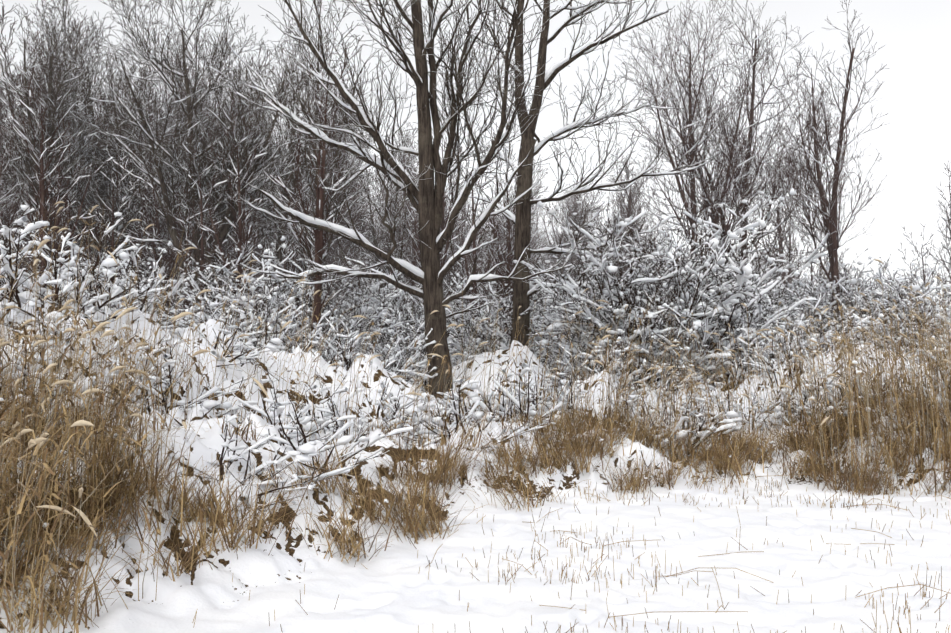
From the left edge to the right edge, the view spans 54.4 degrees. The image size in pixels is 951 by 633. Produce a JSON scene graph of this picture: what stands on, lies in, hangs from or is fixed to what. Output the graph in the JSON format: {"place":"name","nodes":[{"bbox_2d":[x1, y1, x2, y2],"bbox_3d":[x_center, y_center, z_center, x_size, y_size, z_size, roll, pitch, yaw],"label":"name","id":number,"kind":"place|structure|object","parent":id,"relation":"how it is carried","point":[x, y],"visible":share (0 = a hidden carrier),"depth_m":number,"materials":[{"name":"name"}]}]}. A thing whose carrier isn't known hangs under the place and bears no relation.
{"place":"outdoors","nodes":[
{"label":"outdoors","id":0,"kind":"place"},
{"bbox_2d":[0,293,950,632],"bbox_3d":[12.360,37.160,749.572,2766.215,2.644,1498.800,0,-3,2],"label":"snow ground","id":1,"kind":"structure","parent":0,"point":[392,587],"depth_m":8.17,"materials":[{"name":"snow"}]},
{"bbox_2d":[0,126,34,295],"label":"forest tree","id":2,"kind":"object","parent":1,"relation":"on","point":[2,198],"visible":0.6,"depth_m":28.72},
{"bbox_2d":[0,222,90,301],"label":"bush","id":3,"kind":"object","parent":1,"relation":"on","point":[22,236],"visible":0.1,"depth_m":17.37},
{"bbox_2d":[0,120,91,285],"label":"forest tree","id":4,"kind":"object","parent":1,"relation":"on","point":[75,182],"visible":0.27,"depth_m":28.77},
{"bbox_2d":[5,100,94,290],"bbox_3d":[-10.240,-1.314,22.493,1.871,7.494,2.609,0,-5,-6],"label":"forest tree","id":5,"kind":"object","parent":1,"relation":"on","point":[43,210],"visible":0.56,"depth_m":22.11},
{"bbox_2d":[0,1,102,272],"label":"forest tree","id":6,"kind":"object","parent":1,"relation":"on","point":[7,48],"visible":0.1,"depth_m":38.51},
{"bbox_2d":[0,0,106,255],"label":"tree","id":7,"kind":"object","parent":1,"relation":"on","point":[50,118],"visible":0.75,"depth_m":31.02,"materials":[{"name":"brown plant"}]},
{"bbox_2d":[0,324,107,438],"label":"bush","id":8,"kind":"object","parent":1,"relation":"on","point":[19,367],"visible":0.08,"depth_m":8.61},
{"bbox_2d":[0,67,112,289],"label":"forest tree","id":9,"kind":"object","parent":1,"relation":"on","point":[29,93],"visible":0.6,"depth_m":22.66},
{"bbox_2d":[0,205,137,303],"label":"bush","id":10,"kind":"object","parent":1,"relation":"on","point":[5,229],"visible":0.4,"depth_m":11.89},
{"bbox_2d":[4,267,140,376],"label":"bush","id":11,"kind":"object","parent":1,"relation":"on","point":[69,285],"visible":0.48,"depth_m":9.83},
{"bbox_2d":[0,202,153,334],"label":"bush","id":12,"kind":"object","parent":1,"relation":"on","point":[7,268],"visible":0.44,"depth_m":10.48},
{"bbox_2d":[0,352,157,632],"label":"reed plants","id":13,"kind":"object","parent":1,"relation":"on","point":[31,442],"visible":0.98,"depth_m":5.65,"materials":[{"name":"plant"}]},
{"bbox_2d":[0,227,158,326],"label":"bush","id":14,"kind":"object","parent":1,"relation":"on","point":[107,262],"visible":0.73,"depth_m":10.85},
{"bbox_2d":[0,60,164,285],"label":"forest tree","id":15,"kind":"object","parent":1,"relation":"on","point":[152,68],"visible":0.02,"depth_m":40.25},
{"bbox_2d":[0,234,186,329],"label":"bush","id":16,"kind":"object","parent":1,"relation":"on","point":[123,255],"visible":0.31,"depth_m":12.30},
{"bbox_2d":[4,241,189,328],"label":"bush","id":17,"kind":"object","parent":1,"relation":"on","point":[123,269],"visible":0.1,"depth_m":22.17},
{"bbox_2d":[39,256,165,318],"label":"bush","id":18,"kind":"object","parent":1,"relation":"on","point":[117,281],"visible":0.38,"depth_m":11.67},
{"bbox_2d":[67,150,139,306],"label":"forest tree","id":19,"kind":"object","parent":1,"relation":"on","point":[112,224],"visible":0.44,"depth_m":24.37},
{"bbox_2d":[0,239,210,600],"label":"reed plants","id":20,"kind":"object","parent":1,"relation":"on","point":[90,391],"visible":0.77,"depth_m":7.45,"materials":[{"name":"plant"}]},
{"bbox_2d":[9,0,231,307],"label":"tree","id":21,"kind":"object","parent":1,"relation":"on","point":[101,177],"visible":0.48,"depth_m":33.15,"materials":[{"name":"brown plant"}]},
{"bbox_2d":[1,201,268,420],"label":"reed plants","id":22,"kind":"object","parent":1,"relation":"on","point":[259,384],"visible":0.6,"depth_m":10.65,"materials":[{"name":"plant"}]},
{"bbox_2d":[30,338,246,414],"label":"bush","id":23,"kind":"object","parent":1,"relation":"on","point":[152,368],"visible":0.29,"depth_m":10.42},
{"bbox_2d":[109,146,177,301],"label":"forest tree","id":24,"kind":"object","parent":1,"relation":"on","point":[145,243],"visible":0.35,"depth_m":32.70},
{"bbox_2d":[114,123,192,322],"bbox_3d":[-10.243,-1.792,29.972,2.710,9.254,2.665,-3,-2,22],"label":"forest tree","id":25,"kind":"object","parent":1,"relation":"on","point":[156,218],"visible":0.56,"depth_m":30.02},
{"bbox_2d":[130,94,205,325],"bbox_3d":[-11.407,-2.560,34.847,3.378,11.500,3.323,1,-3,6],"label":"forest tree","id":26,"kind":"object","parent":1,"relation":"on","point":[176,210],"visible":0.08,"depth_m":34.63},
{"bbox_2d":[85,342,257,434],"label":"bush","id":27,"kind":"object","parent":1,"relation":"on","point":[208,404],"visible":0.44,"depth_m":9.72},
{"bbox_2d":[121,29,228,308],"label":"forest tree","id":28,"kind":"object","parent":1,"relation":"on","point":[190,69],"visible":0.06,"depth_m":50.74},
{"bbox_2d":[82,58,269,298],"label":"forest tree","id":29,"kind":"object","parent":1,"relation":"on","point":[185,105],"visible":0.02,"depth_m":46.56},
{"bbox_2d":[152,183,211,326],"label":"forest tree","id":30,"kind":"object","parent":1,"relation":"on","point":[177,252],"visible":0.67,"depth_m":27.22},
{"bbox_2d":[155,134,228,325],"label":"forest tree","id":31,"kind":"object","parent":1,"relation":"on","point":[201,254],"visible":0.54,"depth_m":27.33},
{"bbox_2d":[127,329,259,407],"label":"bush","id":32,"kind":"object","parent":1,"relation":"on","point":[218,392],"visible":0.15,"depth_m":11.21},
{"bbox_2d":[83,0,327,326],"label":"tree","id":33,"kind":"object","parent":1,"relation":"on","point":[223,143],"visible":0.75,"depth_m":28.31,"materials":[{"name":"brown plant"}]},
{"bbox_2d":[162,301,283,370],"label":"bush","id":34,"kind":"object","parent":1,"relation":"on","point":[270,347],"visible":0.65,"depth_m":12.68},
{"bbox_2d":[187,97,270,317],"bbox_3d":[-6.641,-1.665,25.165,2.445,8.108,1.753,-2,-2,23],"label":"forest tree","id":35,"kind":"object","parent":1,"relation":"on","point":[239,246],"visible":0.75,"depth_m":24.91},
{"bbox_2d":[190,154,268,305],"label":"forest tree","id":36,"kind":"object","parent":1,"relation":"on","point":[254,236],"visible":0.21,"depth_m":28.25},
{"bbox_2d":[154,236,307,343],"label":"bush","id":37,"kind":"object","parent":1,"relation":"on","point":[227,271],"visible":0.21,"depth_m":21.53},
{"bbox_2d":[158,254,317,352],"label":"bush","id":38,"kind":"object","parent":1,"relation":"on","point":[242,301],"visible":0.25,"depth_m":17.59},
{"bbox_2d":[168,404,318,509],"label":"bush","id":39,"kind":"object","parent":1,"relation":"on","point":[307,449],"visible":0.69,"depth_m":8.34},
{"bbox_2d":[215,158,290,314],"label":"forest tree","id":40,"kind":"object","parent":1,"relation":"on","point":[262,254],"visible":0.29,"depth_m":28.12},
{"bbox_2d":[211,62,302,342],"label":"forest tree","id":41,"kind":"object","parent":1,"relation":"on","point":[257,249],"visible":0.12,"depth_m":48.34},
{"bbox_2d":[196,300,330,353],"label":"bush","id":42,"kind":"object","parent":1,"relation":"on","point":[308,342],"visible":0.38,"depth_m":15.21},
{"bbox_2d":[217,7,340,342],"bbox_3d":[-7.086,-4.243,32.570,4.544,14.139,4.981,0,-3,2],"label":"tree","id":43,"kind":"object","parent":1,"relation":"on","point":[279,253],"visible":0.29,"depth_m":32.82,"materials":[{"name":"brown plant"}]},
{"bbox_2d":[218,369,355,450],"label":"bush","id":44,"kind":"object","parent":1,"relation":"on","point":[256,408],"visible":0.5,"depth_m":10.01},
{"bbox_2d":[270,35,363,347],"bbox_3d":[-3.766,-2.206,21.346,2.030,9.220,2.831,1,-1,-2],"label":"forest tree","id":45,"kind":"object","parent":1,"relation":"on","point":[319,242],"visible":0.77,"depth_m":21.61,"materials":[{"name":"plant"}]},
{"bbox_2d":[251,0,383,293],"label":"tree","id":46,"kind":"object","parent":1,"relation":"on","point":[279,195],"visible":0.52,"depth_m":24.20,"materials":[{"name":"brown plant"}]},
{"bbox_2d":[272,65,374,258],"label":"forest tree","id":47,"kind":"object","parent":1,"relation":"on","point":[306,181],"visible":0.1,"depth_m":57.17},
{"bbox_2d":[245,389,412,482],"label":"bush","id":48,"kind":"object","parent":1,"relation":"on","point":[345,440],"visible":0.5,"depth_m":9.43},
{"bbox_2d":[194,255,465,489],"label":"reed plants","id":49,"kind":"object","parent":1,"relation":"on","point":[413,392],"visible":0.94,"depth_m":11.67,"materials":[{"name":"plant"}]},
{"bbox_2d":[303,324,358,366],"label":"bush","id":50,"kind":"object","parent":1,"relation":"on","point":[352,334],"visible":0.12,"depth_m":17.63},
{"bbox_2d":[242,242,420,365],"bbox_3d":[-3.492,0.162,22.651,4.306,3.866,3.070,0,-3,2],"label":"bush","id":51,"kind":"object","parent":1,"relation":"on","point":[384,309],"visible":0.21,"depth_m":22.41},
{"bbox_2d":[244,279,427,384],"bbox_3d":[-2.824,0.596,19.482,3.699,2.932,2.755,0,-3,9],"label":"bush","id":52,"kind":"object","parent":1,"relation":"on","point":[293,313],"visible":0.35,"depth_m":19.46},
{"bbox_2d":[302,136,371,316],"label":"forest tree","id":53,"kind":"object","parent":1,"relation":"on","point":[352,216],"visible":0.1,"depth_m":53.23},
{"bbox_2d":[285,150,402,313],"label":"forest tree","id":54,"kind":"object","parent":1,"relation":"on","point":[356,208],"visible":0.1,"depth_m":53.86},
{"bbox_2d":[299,277,416,370],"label":"bush","id":55,"kind":"object","parent":1,"relation":"on","point":[365,307],"visible":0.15,"depth_m":26.12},
{"bbox_2d":[310,388,430,444],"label":"bush","id":56,"kind":"object","parent":1,"relation":"on","point":[411,397],"visible":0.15,"depth_m":12.59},
{"bbox_2d":[299,376,449,448],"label":"bush","id":57,"kind":"object","parent":1,"relation":"on","point":[306,427],"visible":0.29,"depth_m":11.04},
{"bbox_2d":[313,317,437,384],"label":"bush","id":58,"kind":"object","parent":1,"relation":"on","point":[349,357],"visible":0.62,"depth_m":16.29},
{"bbox_2d":[354,153,405,300],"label":"forest tree","id":59,"kind":"object","parent":1,"relation":"on","point":[376,229],"visible":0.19,"depth_m":77.92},
{"bbox_2d":[344,127,434,306],"bbox_3d":[-2.998,-2.152,34.104,3.498,10.324,3.252,0,-3,2],"label":"tree","id":60,"kind":"object","parent":1,"relation":"on","point":[394,207],"visible":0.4,"depth_m":34.08,"materials":[{"name":"brown plant"}]},
{"bbox_2d":[325,291,454,389],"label":"bush","id":61,"kind":"object","parent":1,"relation":"on","point":[393,345],"visible":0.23,"depth_m":23.10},
{"bbox_2d":[351,367,434,433],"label":"bush","id":62,"kind":"object","parent":1,"relation":"on","point":[395,398],"visible":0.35,"depth_m":13.72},
{"bbox_2d":[376,120,420,266],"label":"forest tree","id":63,"kind":"object","parent":1,"relation":"on","point":[403,159],"visible":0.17,"depth_m":63.59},
{"bbox_2d":[365,158,434,319],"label":"forest tree","id":64,"kind":"object","parent":1,"relation":"on","point":[403,254],"visible":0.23,"depth_m":33.11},
{"bbox_2d":[222,0,586,399],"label":"tree","id":65,"kind":"object","parent":1,"relation":"on","point":[426,199],"visible":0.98,"depth_m":16.74,"materials":[{"name":"brown plant"}]},
{"bbox_2d":[332,258,493,366],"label":"bush","id":66,"kind":"object","parent":1,"relation":"on","point":[387,283],"visible":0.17,"depth_m":26.99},
{"bbox_2d":[362,279,490,391],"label":"bush","id":67,"kind":"object","parent":1,"relation":"on","point":[394,322],"visible":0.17,"depth_m":25.21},
{"bbox_2d":[405,136,469,300],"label":"forest tree","id":68,"kind":"object","parent":1,"relation":"on","point":[443,258],"visible":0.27,"depth_m":29.18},
{"bbox_2d":[397,106,485,299],"bbox_3d":[-1.292,-2.024,30.935,2.900,10.263,2.949,-4,-4,27],"label":"forest tree","id":69,"kind":"object","parent":1,"relation":"on","point":[461,184],"visible":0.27,"depth_m":31.09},
{"bbox_2d":[365,368,556,448],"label":"bush","id":70,"kind":"object","parent":1,"relation":"on","point":[451,409],"visible":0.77,"depth_m":12.23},
{"bbox_2d":[403,368,529,435],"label":"bush","id":71,"kind":"object","parent":1,"relation":"on","point":[427,418],"visible":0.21,"depth_m":13.30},
{"bbox_2d":[395,191,544,324],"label":"forest tree","id":72,"kind":"object","parent":1,"relation":"on","point":[483,252],"visible":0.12,"depth_m":63.02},
{"bbox_2d":[439,135,507,344],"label":"forest tree","id":73,"kind":"object","parent":1,"relation":"on","point":[474,253],"visible":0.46,"depth_m":28.14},
{"bbox_2d":[0,383,950,632],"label":"lip grass tufts","id":74,"kind":"object","parent":1,"relation":"on","point":[720,456],"depth_m":9.19,"materials":[{"name":"plant"}]},
{"bbox_2d":[0,360,950,570],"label":"reed grass tufts","id":75,"kind":"object","parent":1,"relation":"on","point":[856,485],"visible":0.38,"depth_m":8.07,"materials":[{"name":"plant"}]},
{"bbox_2d":[0,284,950,530],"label":"bank grass tufts","id":76,"kind":"object","parent":1,"relation":"on","point":[242,436],"depth_m":10.80,"materials":[{"name":"plant"}]},
{"bbox_2d":[465,176,514,323],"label":"forest tree","id":77,"kind":"object","parent":1,"relation":"on","point":[482,260],"visible":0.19,"depth_m":43.85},
{"bbox_2d":[424,276,575,371],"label":"bush","id":78,"kind":"object","parent":1,"relation":"on","point":[545,321],"visible":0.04,"depth_m":29.19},
{"bbox_2d":[443,268,565,375],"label":"bush","id":79,"kind":"object","parent":1,"relation":"on","point":[465,343],"visible":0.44,"depth_m":23.17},
{"bbox_2d":[468,137,541,345],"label":"forest tree","id":80,"kind":"object","parent":1,"relation":"on","point":[500,271],"visible":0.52,"depth_m":27.36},
{"bbox_2d":[486,152,550,284],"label":"forest tree","id":81,"kind":"object","parent":1,"relation":"on","point":[539,187],"visible":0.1,"depth_m":68.30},
{"bbox_2d":[462,352,594,445],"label":"bush","id":82,"kind":"object","parent":1,"relation":"on","point":[474,396],"visible":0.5,"depth_m":13.51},
{"bbox_2d":[538,181,602,294],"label":"forest tree","id":83,"kind":"object","parent":1,"relation":"on","point":[574,257],"visible":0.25,"depth_m":74.33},
{"bbox_2d":[192,461,950,632],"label":"stubble grass","id":84,"kind":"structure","parent":1,"relation":"on","point":[831,507],"depth_m":7.89,"materials":[{"name":"plant"}]},
{"bbox_2d":[542,177,612,287],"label":"forest tree","id":85,"kind":"object","parent":1,"relation":"on","point":[583,201],"visible":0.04,"depth_m":78.71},
{"bbox_2d":[492,289,666,389],"bbox_3d":[2.254,0.935,20.553,4.110,3.258,3.061,0,-3,-5],"label":"bush","id":86,"kind":"object","parent":1,"relation":"on","point":[506,346],"visible":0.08,"depth_m":19.67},
{"bbox_2d":[454,0,721,345],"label":"tree","id":87,"kind":"object","parent":1,"relation":"on","point":[520,219],"visible":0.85,"depth_m":21.67,"materials":[{"name":"brown plant"}]},
{"bbox_2d":[442,283,736,473],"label":"reed plants","id":88,"kind":"object","parent":1,"relation":"on","point":[609,392],"visible":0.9,"depth_m":13.50,"materials":[{"name":"plant"}]},
{"bbox_2d":[495,250,683,381],"bbox_3d":[2.850,0.368,23.282,4.736,4.253,3.377,0,-3,-3],"label":"bush","id":89,"kind":"object","parent":1,"relation":"on","point":[533,321],"visible":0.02,"depth_m":23.18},
{"bbox_2d":[556,344,639,391],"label":"bush","id":90,"kind":"object","parent":1,"relation":"on","point":[592,361],"visible":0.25,"depth_m":17.46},
{"bbox_2d":[592,176,649,345],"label":"forest tree","id":91,"kind":"object","parent":1,"relation":"on","point":[621,214],"visible":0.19,"depth_m":79.31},
{"bbox_2d":[604,155,653,380],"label":"tree","id":92,"kind":"object","parent":1,"relation":"on","point":[629,201],"visible":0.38,"depth_m":44.66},
{"bbox_2d":[513,195,775,387],"bbox_3d":[3.532,-0.023,19.444,5.382,4.833,3.837,0,-3,6],"label":"bush","id":93,"kind":"object","parent":1,"relation":"on","point":[566,286],"visible":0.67,"depth_m":19.01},
{"bbox_2d":[598,336,729,397],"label":"bush","id":94,"kind":"object","parent":1,"relation":"on","point":[659,376],"visible":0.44,"depth_m":18.19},
{"bbox_2d":[554,202,782,389],"bbox_3d":[4.409,0.132,20.287,4.592,4.886,6.165,-1,-3,22],"label":"bush","id":95,"kind":"object","parent":1,"relation":"on","point":[744,272],"visible":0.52,"depth_m":18.49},
{"bbox_2d":[602,383,736,467],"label":"bush","id":96,"kind":"object","parent":1,"relation":"on","point":[630,402],"visible":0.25,"depth_m":13.19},
{"bbox_2d":[643,392,740,450],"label":"bush","id":97,"kind":"object","parent":1,"relation":"on","point":[731,414],"visible":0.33,"depth_m":13.69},
{"bbox_2d":[553,183,839,384],"bbox_3d":[4.896,-0.258,21.356,6.244,5.606,4.451,0,-3,8],"label":"bush","id":98,"kind":"object","parent":1,"relation":"on","point":[770,261],"visible":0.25,"depth_m":21.02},
{"bbox_2d":[613,0,781,293],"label":"tree","id":99,"kind":"object","parent":1,"relation":"on","point":[682,136],"visible":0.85,"depth_m":30.58,"materials":[{"name":"plant"}]},
{"bbox_2d":[654,328,764,390],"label":"bush","id":100,"kind":"object","parent":1,"relation":"on","point":[734,364],"visible":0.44,"depth_m":18.23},
{"bbox_2d":[587,300,853,444],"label":"reed plants","id":101,"kind":"object","parent":1,"relation":"on","point":[659,371],"visible":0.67,"depth_m":14.80,"materials":[{"name":"plant"}]},
{"bbox_2d":[632,295,826,447],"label":"reed plants","id":102,"kind":"object","parent":1,"relation":"on","point":[686,391],"visible":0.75,"depth_m":14.90,"materials":[{"name":"plant"}]},
{"bbox_2d":[641,0,818,355],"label":"tree","id":103,"kind":"object","parent":1,"relation":"on","point":[755,60],"visible":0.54,"depth_m":31.43,"materials":[{"name":"plant"}]},
{"bbox_2d":[703,378,786,434],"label":"bush","id":104,"kind":"object","parent":1,"relation":"on","point":[778,408],"visible":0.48,"depth_m":14.97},
{"bbox_2d":[670,272,831,387],"bbox_3d":[6.196,0.498,20.150,4.110,3.258,3.061,1,-3,-20],"label":"bush","id":105,"kind":"object","parent":1,"relation":"on","point":[728,309],"visible":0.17,"depth_m":19.18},
{"bbox_2d":[736,319,819,386],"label":"bush","id":106,"kind":"object","parent":1,"relation":"on","point":[772,364],"visible":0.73,"depth_m":17.30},
{"bbox_2d":[713,277,846,378],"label":"bush","id":107,"kind":"object","parent":1,"relation":"on","point":[812,312],"visible":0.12,"depth_m":24.57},
{"bbox_2d":[752,138,809,299],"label":"tree","id":108,"kind":"object","parent":1,"relation":"on","point":[780,242],"visible":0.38,"depth_m":46.65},
{"bbox_2d":[728,377,856,436],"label":"bush","id":109,"kind":"object","parent":1,"relation":"on","point":[800,407],"visible":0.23,"depth_m":14.37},
{"bbox_2d":[752,267,864,346],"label":"bush","id":110,"kind":"object","parent":1,"relation":"on","point":[798,288],"visible":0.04,"depth_m":33.02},
{"bbox_2d":[747,309,878,366],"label":"bush","id":111,"kind":"object","parent":1,"relation":"on","point":[829,334],"visible":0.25,"depth_m":19.05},
{"bbox_2d":[755,273,885,357],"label":"bush","id":112,"kind":"object","parent":1,"relation":"on","point":[850,288],"visible":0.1,"depth_m":29.80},
{"bbox_2d":[754,0,890,329],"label":"tree","id":113,"kind":"object","parent":1,"relation":"on","point":[831,218],"visible":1,"depth_m":29.20,"materials":[{"name":"plant"}]},
{"bbox_2d":[730,259,950,494],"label":"reed plants","id":114,"kind":"object","parent":1,"relation":"on","point":[931,365],"visible":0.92,"depth_m":12.84,"materials":[{"name":"plant"}]},
{"bbox_2d":[782,253,930,352],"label":"bush","id":115,"kind":"object","parent":1,"relation":"on","point":[862,272],"visible":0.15,"depth_m":30.93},
{"bbox_2d":[790,268,941,351],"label":"bush","id":116,"kind":"object","parent":1,"relation":"on","point":[857,298],"visible":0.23,"depth_m":28.11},
{"bbox_2d":[841,260,950,367],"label":"bush","id":117,"kind":"object","parent":1,"relation":"on","point":[899,301],"visible":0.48,"depth_m":23.75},
{"bbox_2d":[923,161,950,299],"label":"forest tree","id":118,"kind":"object","parent":1,"relation":"on","point":[947,248],"visible":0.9,"depth_m":49.14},
{"bbox_2d":[0,0,950,358],"label":"sky","id":119,"kind":"structure","parent":0,"point":[914,36],"materials":[{"name":"white"}]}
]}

